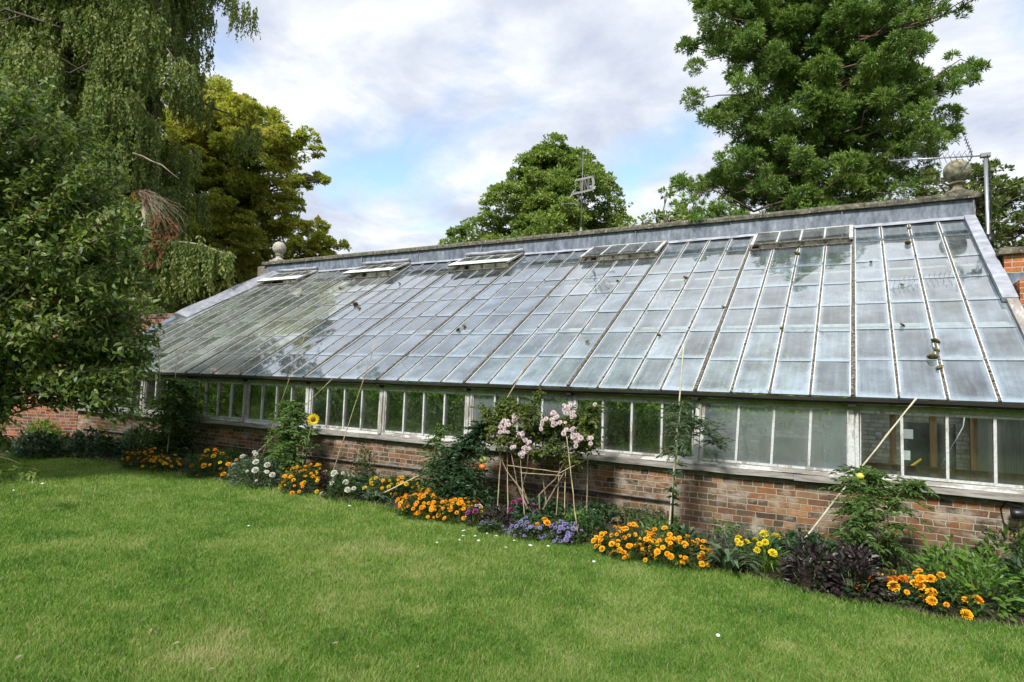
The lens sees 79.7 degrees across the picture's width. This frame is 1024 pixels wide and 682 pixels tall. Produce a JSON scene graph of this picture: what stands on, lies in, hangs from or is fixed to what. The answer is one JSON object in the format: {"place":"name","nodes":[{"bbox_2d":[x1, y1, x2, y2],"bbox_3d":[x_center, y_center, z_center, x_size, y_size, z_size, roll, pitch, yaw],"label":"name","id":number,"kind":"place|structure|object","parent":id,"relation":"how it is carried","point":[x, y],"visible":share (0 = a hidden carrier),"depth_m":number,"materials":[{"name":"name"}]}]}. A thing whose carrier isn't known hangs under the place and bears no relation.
{"place":"outdoors","nodes":[
{"label":"outdoors","id":0,"kind":"place"},
{"bbox_2d":[0,443,1023,629],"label":"flower bed","id":1,"kind":"object","parent":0,"point":[807,582],"visible":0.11,"depth_m":6.24,"materials":[{"name":"soil"}]},
{"bbox_2d":[3,427,67,459],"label":"strawberry clump","id":2,"kind":"object","parent":1,"relation":"on","point":[34,438],"visible":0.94,"depth_m":12.33,"materials":[{"name":"green plant"}]},
{"bbox_2d":[60,426,119,458],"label":"strawberry clump","id":3,"kind":"object","parent":1,"relation":"on","point":[83,438],"visible":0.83,"depth_m":12.64,"materials":[{"name":"green plant"}]},
{"bbox_2d":[113,422,157,449],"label":"strawberry clump","id":4,"kind":"object","parent":1,"relation":"on","point":[135,431],"visible":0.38,"depth_m":13.29,"materials":[{"name":"green plant"}]},
{"bbox_2d":[119,446,168,470],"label":"marigold clump","id":5,"kind":"object","parent":1,"relation":"on","point":[142,456],"visible":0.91,"depth_m":11.34,"materials":[{"name":"orange plant"}]},
{"bbox_2d":[121,378,213,456],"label":"tomato plant","id":6,"kind":"object","parent":1,"relation":"on","point":[176,390],"visible":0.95,"depth_m":12.48,"materials":[{"name":"green plant"}]},
{"bbox_2d":[149,454,186,471],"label":"marigold clump","id":7,"kind":"object","parent":1,"relation":"on","point":[161,462],"visible":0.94,"depth_m":11.18,"materials":[{"name":"orange plant"}]},
{"bbox_2d":[185,448,239,477],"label":"marigold clump","id":8,"kind":"object","parent":1,"relation":"on","point":[202,464],"visible":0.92,"depth_m":10.69,"materials":[{"name":"orange plant"}]},
{"bbox_2d":[216,445,242,460],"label":"leafy bush","id":9,"kind":"object","parent":1,"relation":"on","point":[235,455],"visible":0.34,"depth_m":11.73,"materials":[{"name":"green plant"}]},
{"bbox_2d":[227,450,285,489],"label":"white flower clump","id":10,"kind":"object","parent":1,"relation":"on","point":[263,464],"visible":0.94,"depth_m":9.98,"materials":[{"name":"grey plant"}]},
{"bbox_2d":[256,436,294,475],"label":"leafy bush","id":11,"kind":"object","parent":1,"relation":"on","point":[277,445],"visible":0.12,"depth_m":10.82,"materials":[{"name":"green plant"}]},
{"bbox_2d":[259,398,323,473],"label":"tomato plant","id":12,"kind":"object","parent":1,"relation":"on","point":[287,441],"visible":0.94,"depth_m":10.35,"materials":[{"name":"green plant"}]},
{"bbox_2d":[293,413,318,469],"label":"sunflower","id":13,"kind":"object","parent":1,"relation":"on","point":[313,418],"visible":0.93,"depth_m":10.23,"materials":[{"name":"yellow plant"}]},
{"bbox_2d":[277,463,335,494],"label":"marigold clump","id":14,"kind":"object","parent":1,"relation":"on","point":[293,475],"visible":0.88,"depth_m":9.51,"materials":[{"name":"orange plant"}]},
{"bbox_2d":[313,466,329,493],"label":"dark foliage plant","id":15,"kind":"object","parent":1,"relation":"on","point":[323,476],"visible":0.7,"depth_m":9.43,"materials":[{"name":"purple plant"}]},
{"bbox_2d":[320,470,360,501],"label":"white flower clump","id":16,"kind":"object","parent":1,"relation":"on","point":[346,482],"visible":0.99,"depth_m":9.01,"materials":[{"name":"green plant"}]},
{"bbox_2d":[333,344,374,469],"bbox_3d":[-2.665,1.220,10.207,0.750,2.389,0.019,1,-4,18],"label":"bamboo cane","id":17,"kind":"object","parent":1,"relation":"on","point":[353,408],"visible":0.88,"depth_m":10.20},
{"bbox_2d":[348,442,374,482],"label":"leafy bush","id":18,"kind":"object","parent":1,"relation":"on","point":[361,460],"visible":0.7,"depth_m":10.40,"materials":[{"name":"green plant"}]},
{"bbox_2d":[359,487,387,501],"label":"strap leaved plant","id":19,"kind":"object","parent":1,"relation":"on","point":[375,495],"visible":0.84,"depth_m":8.87,"materials":[{"name":"green plant"}]},
{"bbox_2d":[362,469,425,499],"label":"marigold clump","id":20,"kind":"object","parent":1,"relation":"on","point":[397,480],"visible":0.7,"depth_m":9.22,"materials":[{"name":"yellow plant"}]},
{"bbox_2d":[394,488,456,520],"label":"marigold clump","id":21,"kind":"object","parent":1,"relation":"on","point":[429,501],"visible":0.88,"depth_m":8.09,"materials":[{"name":"orange plant"}]},
{"bbox_2d":[413,423,449,500],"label":"tomato plant","id":22,"kind":"object","parent":1,"relation":"on","point":[440,434],"visible":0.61,"depth_m":9.05,"materials":[{"name":"green plant"}]},
{"bbox_2d":[431,496,483,523],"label":"marigold clump","id":23,"kind":"object","parent":1,"relation":"on","point":[460,503],"visible":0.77,"depth_m":7.90,"materials":[{"name":"orange plant"}]},
{"bbox_2d":[411,420,504,517],"bbox_3d":[-0.738,1.743,8.538,1.326,1.294,1.393,2,-4,3],"label":"tomato plant","id":24,"kind":"object","parent":1,"relation":"on","point":[460,483],"visible":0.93,"depth_m":8.49,"materials":[{"name":"green plant"}]},
{"bbox_2d":[480,501,514,527],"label":"dark foliage plant","id":25,"kind":"object","parent":1,"relation":"on","point":[503,512],"visible":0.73,"depth_m":7.68,"materials":[{"name":"purple plant"}]},
{"bbox_2d":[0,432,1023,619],"bbox_3d":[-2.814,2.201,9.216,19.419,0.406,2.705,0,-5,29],"label":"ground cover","id":26,"kind":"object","parent":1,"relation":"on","point":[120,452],"visible":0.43,"depth_m":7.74,"materials":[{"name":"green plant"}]},
{"bbox_2d":[509,497,538,516],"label":"petunia plant","id":27,"kind":"object","parent":1,"relation":"on","point":[519,501],"visible":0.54,"depth_m":8.13,"materials":[{"name":"purple plant"}]},
{"bbox_2d":[470,387,605,516],"bbox_3d":[0.230,1.501,8.203,2.155,1.780,0.730,0,-5,29],"label":"rose bush","id":28,"kind":"object","parent":1,"relation":"on","point":[584,425],"visible":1,"depth_m":8.06,"materials":[{"name":"green plant"}]},
{"bbox_2d":[536,517,550,533],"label":"marigold clump","id":29,"kind":"object","parent":1,"relation":"on","point":[546,521],"visible":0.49,"depth_m":7.38,"materials":[{"name":"orange plant"}]},
{"bbox_2d":[547,519,583,545],"bbox_3d":[0.616,2.196,7.037,0.476,0.267,0.334,0,-5,29],"label":"violet flower patch","id":30,"kind":"object","parent":1,"relation":"on","point":[567,531],"visible":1,"depth_m":6.97,"materials":[{"name":"purple plant"}]},
{"bbox_2d":[561,508,592,527],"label":"green plant","id":31,"kind":"object","parent":1,"relation":"on","point":[579,512],"visible":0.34,"depth_m":7.70,"materials":[{"name":"green plant"}]},
{"bbox_2d":[575,508,608,543],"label":"green plant","id":32,"kind":"object","parent":1,"relation":"on","point":[596,523],"visible":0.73,"depth_m":7.12,"materials":[{"name":"green plant"}]},
{"bbox_2d":[591,522,672,562],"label":"marigold clump","id":33,"kind":"object","parent":1,"relation":"on","point":[622,532],"visible":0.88,"depth_m":6.54,"materials":[{"name":"orange plant"}]},
{"bbox_2d":[634,526,718,571],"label":"marigold clump","id":34,"kind":"object","parent":1,"relation":"on","point":[671,539],"visible":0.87,"depth_m":6.28,"materials":[{"name":"orange plant"}]},
{"bbox_2d":[668,343,684,528],"bbox_3d":[1.998,1.201,7.467,0.174,2.359,0.022,2,-4,-3],"label":"bamboo cane","id":35,"kind":"object","parent":1,"relation":"on","point":[676,431],"visible":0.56,"depth_m":7.48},
{"bbox_2d":[655,401,701,529],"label":"tomato plant","id":36,"kind":"object","parent":1,"relation":"on","point":[676,447],"visible":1,"depth_m":7.12,"materials":[{"name":"green plant"}]},
{"bbox_2d":[678,417,735,451],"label":"tomato side shoot","id":37,"kind":"object","parent":36,"relation":"attached to","point":[719,440],"visible":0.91,"depth_m":7.42,"materials":[{"name":"green plant"}]},
{"bbox_2d":[662,523,713,560],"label":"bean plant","id":38,"kind":"object","parent":1,"relation":"on","point":[684,529],"visible":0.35,"depth_m":6.55,"materials":[{"name":"green plant"}]},
{"bbox_2d":[693,540,762,570],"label":"strap leaved plant","id":39,"kind":"object","parent":1,"relation":"on","point":[726,560],"visible":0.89,"depth_m":6.06,"materials":[{"name":"green plant"}]},
{"bbox_2d":[735,530,785,576],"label":"yellow daisy clump","id":40,"kind":"object","parent":1,"relation":"on","point":[746,542],"visible":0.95,"depth_m":6.06,"materials":[{"name":"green plant"}]},
{"bbox_2d":[724,524,801,572],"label":"grass tuft","id":41,"kind":"object","parent":1,"relation":"on","point":[766,569],"visible":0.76,"depth_m":6.05,"materials":[{"name":"green plant"}]},
{"bbox_2d":[774,535,842,594],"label":"purple plant","id":42,"kind":"object","parent":1,"relation":"on","point":[814,554],"visible":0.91,"depth_m":5.68,"materials":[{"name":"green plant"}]},
{"bbox_2d":[819,538,898,605],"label":"purple plant","id":43,"kind":"object","parent":1,"relation":"on","point":[856,568],"visible":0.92,"depth_m":5.44,"materials":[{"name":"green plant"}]},
{"bbox_2d":[804,397,917,537],"bbox_3d":[3.722,1.493,6.695,1.232,1.802,0.027,1,-4,20],"label":"bamboo cane","id":44,"kind":"object","parent":1,"relation":"on","point":[863,464],"visible":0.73,"depth_m":6.65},
{"bbox_2d":[818,464,905,567],"bbox_3d":[3.530,1.814,6.141,1.065,1.100,0.715,6,-6,-44],"label":"tomato plant","id":45,"kind":"object","parent":1,"relation":"on","point":[867,480],"visible":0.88,"depth_m":6.04,"materials":[{"name":"green plant"}]},
{"bbox_2d":[849,566,926,605],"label":"marigold clump","id":46,"kind":"object","parent":1,"relation":"on","point":[903,578],"visible":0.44,"depth_m":5.43,"materials":[{"name":"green plant"}]},
{"bbox_2d":[861,478,938,562],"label":"tomato plant","id":47,"kind":"object","parent":1,"relation":"on","point":[916,484],"visible":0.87,"depth_m":6.02,"materials":[{"name":"green plant"}]},
{"bbox_2d":[900,568,983,619],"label":"marigold clump","id":48,"kind":"object","parent":1,"relation":"on","point":[923,581],"visible":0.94,"depth_m":5.20,"materials":[{"name":"orange plant"}]},
{"bbox_2d":[907,534,992,600],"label":"leafy bush","id":49,"kind":"object","parent":1,"relation":"on","point":[939,564],"visible":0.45,"depth_m":5.62,"materials":[{"name":"green plant"}]},
{"bbox_2d":[939,541,1023,621],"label":"leafy bush","id":50,"kind":"object","parent":1,"relation":"on","point":[976,566],"visible":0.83,"depth_m":5.15,"materials":[{"name":"green plant"}]},
{"bbox_2d":[970,521,1023,573],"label":"leafy bush","id":51,"kind":"object","parent":1,"relation":"on","point":[1005,532],"visible":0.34,"depth_m":6.26,"materials":[{"name":"green plant"}]},
{"bbox_2d":[986,540,1023,617],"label":"leafy bush","id":52,"kind":"object","parent":1,"relation":"on","point":[1016,562],"visible":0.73,"depth_m":5.13,"materials":[{"name":"green plant"}]},
{"bbox_2d":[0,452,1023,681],"bbox_3d":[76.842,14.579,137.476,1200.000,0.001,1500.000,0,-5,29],"label":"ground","id":53,"kind":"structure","parent":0,"point":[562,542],"depth_m":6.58,"materials":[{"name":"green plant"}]},
{"bbox_2d":[0,296,89,440],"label":"garden wall","id":54,"kind":"structure","parent":53,"relation":"on","point":[67,420],"depth_m":15.23,"materials":[{"name":"brick"}]},
{"bbox_2d":[0,61,167,482],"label":"hazel tree","id":55,"kind":"object","parent":53,"relation":"on","point":[43,307],"visible":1,"depth_m":9.29,"materials":[{"name":"green plant"}]},
{"bbox_2d":[32,60,176,314],"bbox_3d":[-18.117,-7.131,24.592,10.565,20.068,6.117,2,-4,-1],"label":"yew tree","id":56,"kind":"object","parent":53,"relation":"on","point":[156,290],"depth_m":24.36,"materials":[{"name":"green plant"}]},
{"bbox_2d":[0,0,265,314],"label":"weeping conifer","id":57,"kind":"object","parent":53,"relation":"on","point":[111,59],"visible":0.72,"depth_m":19.25,"materials":[{"name":"green plant"}]},
{"bbox_2d":[133,313,174,332],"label":"garden wall","id":58,"kind":"structure","parent":53,"relation":"on","point":[160,317],"depth_m":18.37,"materials":[{"name":"brick"}]},
{"bbox_2d":[141,304,167,313],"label":"coping weed","id":59,"kind":"object","parent":58,"relation":"on","point":[159,312],"visible":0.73,"depth_m":18.10,"materials":[{"name":"green plant"}]},
{"bbox_2d":[155,74,331,312],"bbox_3d":[-14.827,-5.411,31.811,10.329,17.926,6.985,0,-5,29],"label":"horse chestnut tree","id":60,"kind":"object","parent":53,"relation":"on","point":[245,228],"visible":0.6,"depth_m":30.60,"materials":[{"name":"green plant"}]},
{"bbox_2d":[283,214,352,259],"bbox_3d":[-9.833,-1.357,29.593,3.581,9.877,3.676,0,-5,29],"label":"chestnut sapling","id":61,"kind":"object","parent":53,"relation":"on","point":[315,242],"visible":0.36,"depth_m":29.69,"materials":[{"name":"green plant"}]},
{"bbox_2d":[464,503,483,527],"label":"pink flower plant","id":62,"kind":"object","parent":53,"relation":"on","point":[474,512],"visible":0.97,"depth_m":7.69,"materials":[{"name":"green plant"}]},
{"bbox_2d":[476,519,507,534],"bbox_3d":[-0.232,2.241,7.403,0.463,0.171,0.319,0,-5,29],"label":"violet flower patch","id":63,"kind":"object","parent":53,"relation":"on","point":[489,525],"visible":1,"depth_m":7.37,"materials":[{"name":"purple plant"}]},
{"bbox_2d":[507,516,547,541],"bbox_3d":[0.185,2.200,7.192,0.518,0.282,0.353,0,-5,29],"label":"violet flower patch","id":64,"kind":"object","parent":53,"relation":"on","point":[532,527],"visible":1,"depth_m":7.13,"materials":[{"name":"purple plant"}]},
{"bbox_2d":[438,132,637,244],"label":"broadleaf tree","id":65,"kind":"object","parent":53,"relation":"on","point":[538,209],"visible":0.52,"depth_m":42.45,"materials":[{"name":"green plant"}]},
{"bbox_2d":[73,191,1023,572],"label":"greenhouse","id":66,"kind":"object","parent":53,"relation":"on","point":[907,301],"visible":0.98,"depth_m":10.84,"materials":[{"name":"clear glass"}]},
{"bbox_2d":[144,379,179,413],"bbox_3d":[-7.582,1.211,13.508,1.640,0.729,0.070,0,-5,29],"label":"window","id":67,"kind":"structure","parent":66,"relation":"in","point":[147,380],"depth_m":13.73,"materials":[{"name":"white paint"}]},
{"bbox_2d":[192,381,243,418],"bbox_3d":[-6.046,1.204,12.650,1.640,0.729,0.070,0,-5,29],"label":"window","id":68,"kind":"structure","parent":66,"relation":"in","point":[206,382],"depth_m":12.63,"materials":[{"name":"white paint"}]},
{"bbox_2d":[187,374,252,418],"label":"vine","id":69,"kind":"object","parent":66,"relation":"in","point":[214,390],"visible":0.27,"depth_m":14.70,"materials":[{"name":"green plant"}]},
{"bbox_2d":[215,379,297,419],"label":"vine","id":70,"kind":"object","parent":66,"relation":"in","point":[239,401],"visible":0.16,"depth_m":13.71,"materials":[{"name":"green plant"}]},
{"bbox_2d":[247,383,305,424],"bbox_3d":[-4.509,1.197,11.792,1.640,0.729,0.070,0,-5,29],"label":"window","id":71,"kind":"structure","parent":66,"relation":"in","point":[263,385],"depth_m":11.94,"materials":[{"name":"white paint"}]},
{"bbox_2d":[269,242,285,260],"bbox_3d":[-7.483,-2.860,19.716,0.424,0.672,0.420,0,-5,29],"label":"ball finial","id":72,"kind":"object","parent":66,"relation":"on","point":[279,249],"visible":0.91,"depth_m":19.59,"materials":[{"name":"stone"}]},
{"bbox_2d":[251,378,334,424],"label":"vine","id":73,"kind":"object","parent":66,"relation":"in","point":[286,397],"visible":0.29,"depth_m":12.49,"materials":[{"name":"green plant"}]},
{"bbox_2d":[297,373,393,428],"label":"vine","id":74,"kind":"object","parent":66,"relation":"in","point":[338,406],"visible":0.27,"depth_m":11.67,"materials":[{"name":"green plant"}]},
{"bbox_2d":[311,386,379,430],"bbox_3d":[-2.973,1.190,10.933,1.640,0.729,0.070,0,-5,29],"label":"window","id":75,"kind":"structure","parent":66,"relation":"in","point":[343,426],"depth_m":10.93,"materials":[{"name":"white paint"}]},
{"bbox_2d":[358,379,448,433],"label":"vine","id":76,"kind":"object","parent":66,"relation":"in","point":[396,422],"visible":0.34,"depth_m":11.04,"materials":[{"name":"green plant"}]},
{"bbox_2d":[384,389,464,437],"bbox_3d":[-1.436,1.183,10.075,1.640,0.729,0.070,0,-5,29],"label":"window","id":77,"kind":"structure","parent":66,"relation":"in","point":[423,433],"depth_m":10.10,"materials":[{"name":"white paint"}]},
{"bbox_2d":[408,382,500,435],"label":"vine","id":78,"kind":"object","parent":66,"relation":"in","point":[439,414],"visible":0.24,"depth_m":10.48,"materials":[{"name":"green plant"}]},
{"bbox_2d":[460,389,567,444],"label":"vine","id":79,"kind":"object","parent":66,"relation":"in","point":[523,399],"visible":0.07,"depth_m":9.86,"materials":[{"name":"green plant"}]},
{"bbox_2d":[472,393,567,447],"bbox_3d":[0.100,1.177,9.217,1.640,0.729,0.070,0,-5,29],"label":"window","id":80,"kind":"structure","parent":66,"relation":"in","point":[495,395],"depth_m":9.23,"materials":[{"name":"white paint"}]},
{"bbox_2d":[397,320,650,434],"bbox_3d":[0.162,1.004,10.829,4.792,3.071,2.535,0,-5,29],"label":"roof vine","id":81,"kind":"object","parent":66,"relation":"in","point":[531,345],"visible":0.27,"depth_m":10.73,"materials":[{"name":"green plant"}]},
{"bbox_2d":[561,166,602,230],"bbox_3d":[1.673,-3.513,14.659,0.723,1.908,0.723,4,-5,-29],"label":"weather vane","id":82,"kind":"object","parent":66,"relation":"on","point":[581,186],"visible":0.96,"depth_m":14.66,"materials":[{"name":"grey metal"}]},
{"bbox_2d":[534,383,654,452],"bbox_3d":[1.292,1.554,9.325,1.836,1.844,1.164,0,-5,29],"label":"vine","id":83,"kind":"object","parent":66,"relation":"in","point":[614,442],"visible":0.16,"depth_m":8.97,"materials":[{"name":"green plant"}]},
{"bbox_2d":[508,322,712,432],"bbox_3d":[1.529,1.048,9.977,3.508,2.971,2.384,0,-5,29],"label":"roof vine","id":84,"kind":"object","parent":66,"relation":"in","point":[601,365],"visible":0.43,"depth_m":9.74,"materials":[{"name":"green plant"}]},
{"bbox_2d":[576,398,693,458],"bbox_3d":[1.637,1.170,8.358,1.640,0.729,0.070,0,-5,29],"label":"window","id":85,"kind":"structure","parent":66,"relation":"in","point":[662,403],"depth_m":8.33,"materials":[{"name":"white paint"}]},
{"bbox_2d":[591,381,723,458],"bbox_3d":[2.075,1.529,8.836,1.878,1.886,1.153,0,-5,29],"label":"vine","id":86,"kind":"object","parent":66,"relation":"in","point":[653,425],"visible":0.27,"depth_m":8.72,"materials":[{"name":"green plant"}]},
{"bbox_2d":[687,211,706,222],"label":"coping weed","id":87,"kind":"object","parent":66,"relation":"on","point":[695,216],"visible":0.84,"depth_m":13.03,"materials":[{"name":"green plant"}]},
{"bbox_2d":[647,334,872,461],"bbox_3d":[3.295,1.122,8.882,3.581,2.781,2.236,0,-5,29],"label":"roof vine","id":88,"kind":"object","parent":66,"relation":"in","point":[746,413],"visible":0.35,"depth_m":8.48,"materials":[{"name":"green plant"}]},
{"bbox_2d":[702,403,847,472],"bbox_3d":[3.173,1.163,7.500,1.640,0.729,0.070,0,-5,29],"label":"window","id":89,"kind":"structure","parent":66,"relation":"in","point":[774,408],"depth_m":7.46,"materials":[{"name":"white paint"}]},
{"bbox_2d":[759,436,823,467],"bbox_3d":[3.460,1.609,7.614,0.713,0.796,0.360,0,-5,29],"label":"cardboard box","id":90,"kind":"object","parent":66,"relation":"in","point":[790,451],"visible":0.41,"depth_m":7.53,"materials":[{"name":"white cardboard"}]},
{"bbox_2d":[824,412,844,468],"bbox_3d":[3.809,1.170,7.253,0.230,0.662,0.040,0,-5,29],"label":"fleece curtain","id":91,"kind":"object","parent":66,"relation":"hanging from","point":[834,433],"visible":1,"depth_m":7.24,"materials":[{"name":"white fabric"}]},
{"bbox_2d":[903,422,956,479],"bbox_3d":[5.459,1.627,8.035,0.586,1.103,0.040,0,-5,29],"label":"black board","id":92,"kind":"object","parent":66,"relation":"in","point":[917,446],"visible":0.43,"depth_m":8.05,"materials":[{"name":"black"}]},
{"bbox_2d":[903,429,912,438],"bbox_3d":[5.264,1.236,8.152,0.110,0.125,0.006,0,-5,29],"label":"paper note","id":93,"kind":"object","parent":92,"relation":"attached to","point":[907,433],"visible":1,"depth_m":8.15,"materials":[{"name":"white paper"}]},
{"bbox_2d":[860,410,1023,488],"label":"window","id":94,"kind":"structure","parent":66,"relation":"in","point":[994,418],"depth_m":6.61,"materials":[{"name":"white paint"}]},
{"bbox_2d":[943,159,973,193],"bbox_3d":[8.024,-2.930,11.054,0.432,0.685,0.428,0,-5,29],"label":"ball finial","id":95,"kind":"object","parent":66,"relation":"on","point":[953,177],"visible":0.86,"depth_m":10.94,"materials":[{"name":"stone"}]},
{"bbox_2d":[993,499,1023,530],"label":"wall lamp","id":96,"kind":"object","parent":66,"relation":"attached to","point":[1016,512],"visible":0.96,"depth_m":6.21,"materials":[{"name":"black plastic"}]},
{"bbox_2d":[566,436,578,544],"bbox_3d":[0.707,1.733,7.168,0.020,1.191,0.408,4,-4,-21],"label":"bamboo cane","id":97,"kind":"object","parent":53,"relation":"on","point":[572,488],"visible":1,"depth_m":7.17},
{"bbox_2d":[618,186,690,226],"bbox_3d":[5.184,-1.125,21.745,2.751,9.358,2.274,5,-5,-34],"label":"young tree","id":98,"kind":"object","parent":53,"relation":"on","point":[663,217],"visible":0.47,"depth_m":22.05,"materials":[{"name":"green plant"}]},
{"bbox_2d":[667,0,990,219],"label":"broadleaf tree","id":99,"kind":"object","parent":53,"relation":"on","point":[857,71],"visible":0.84,"depth_m":26.30,"materials":[{"name":"green plant"}]},
{"bbox_2d":[888,135,993,246],"bbox_3d":[7.277,-0.355,10.416,1.518,6.331,0.292,0,-4,21],"label":"television aerial","id":100,"kind":"object","parent":53,"relation":"on","point":[986,156],"visible":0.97,"depth_m":10.33,"materials":[{"name":"grey metal"}]},
{"bbox_2d":[913,156,1023,251],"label":"evergreen oak","id":101,"kind":"object","parent":53,"relation":"on","point":[1009,195],"visible":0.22,"depth_m":23.36,"materials":[{"name":"green plant"}]},
{"bbox_2d":[995,246,1023,284],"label":"brick pier","id":102,"kind":"structure","parent":53,"relation":"on","point":[1011,259],"depth_m":8.86,"materials":[{"name":"brick"}]},
{"bbox_2d":[160,0,1023,301],"label":"sky","id":103,"kind":"structure","parent":0,"point":[417,108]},
{"bbox_2d":[1013,279,1023,307],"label":"brick pier","id":104,"kind":"structure","parent":0,"point":[1018,285],"depth_m":8.02,"materials":[{"name":"brick"}]},
{"label":"flower bed corner","id":105,"kind":"structure","parent":0,"visible":0},
{"bbox_2d":[21,416,64,442],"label":"yellow green weed","id":106,"kind":"object","parent":105,"relation":"on","point":[44,423],"visible":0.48,"depth_m":14.66,"materials":[{"name":"green plant"}]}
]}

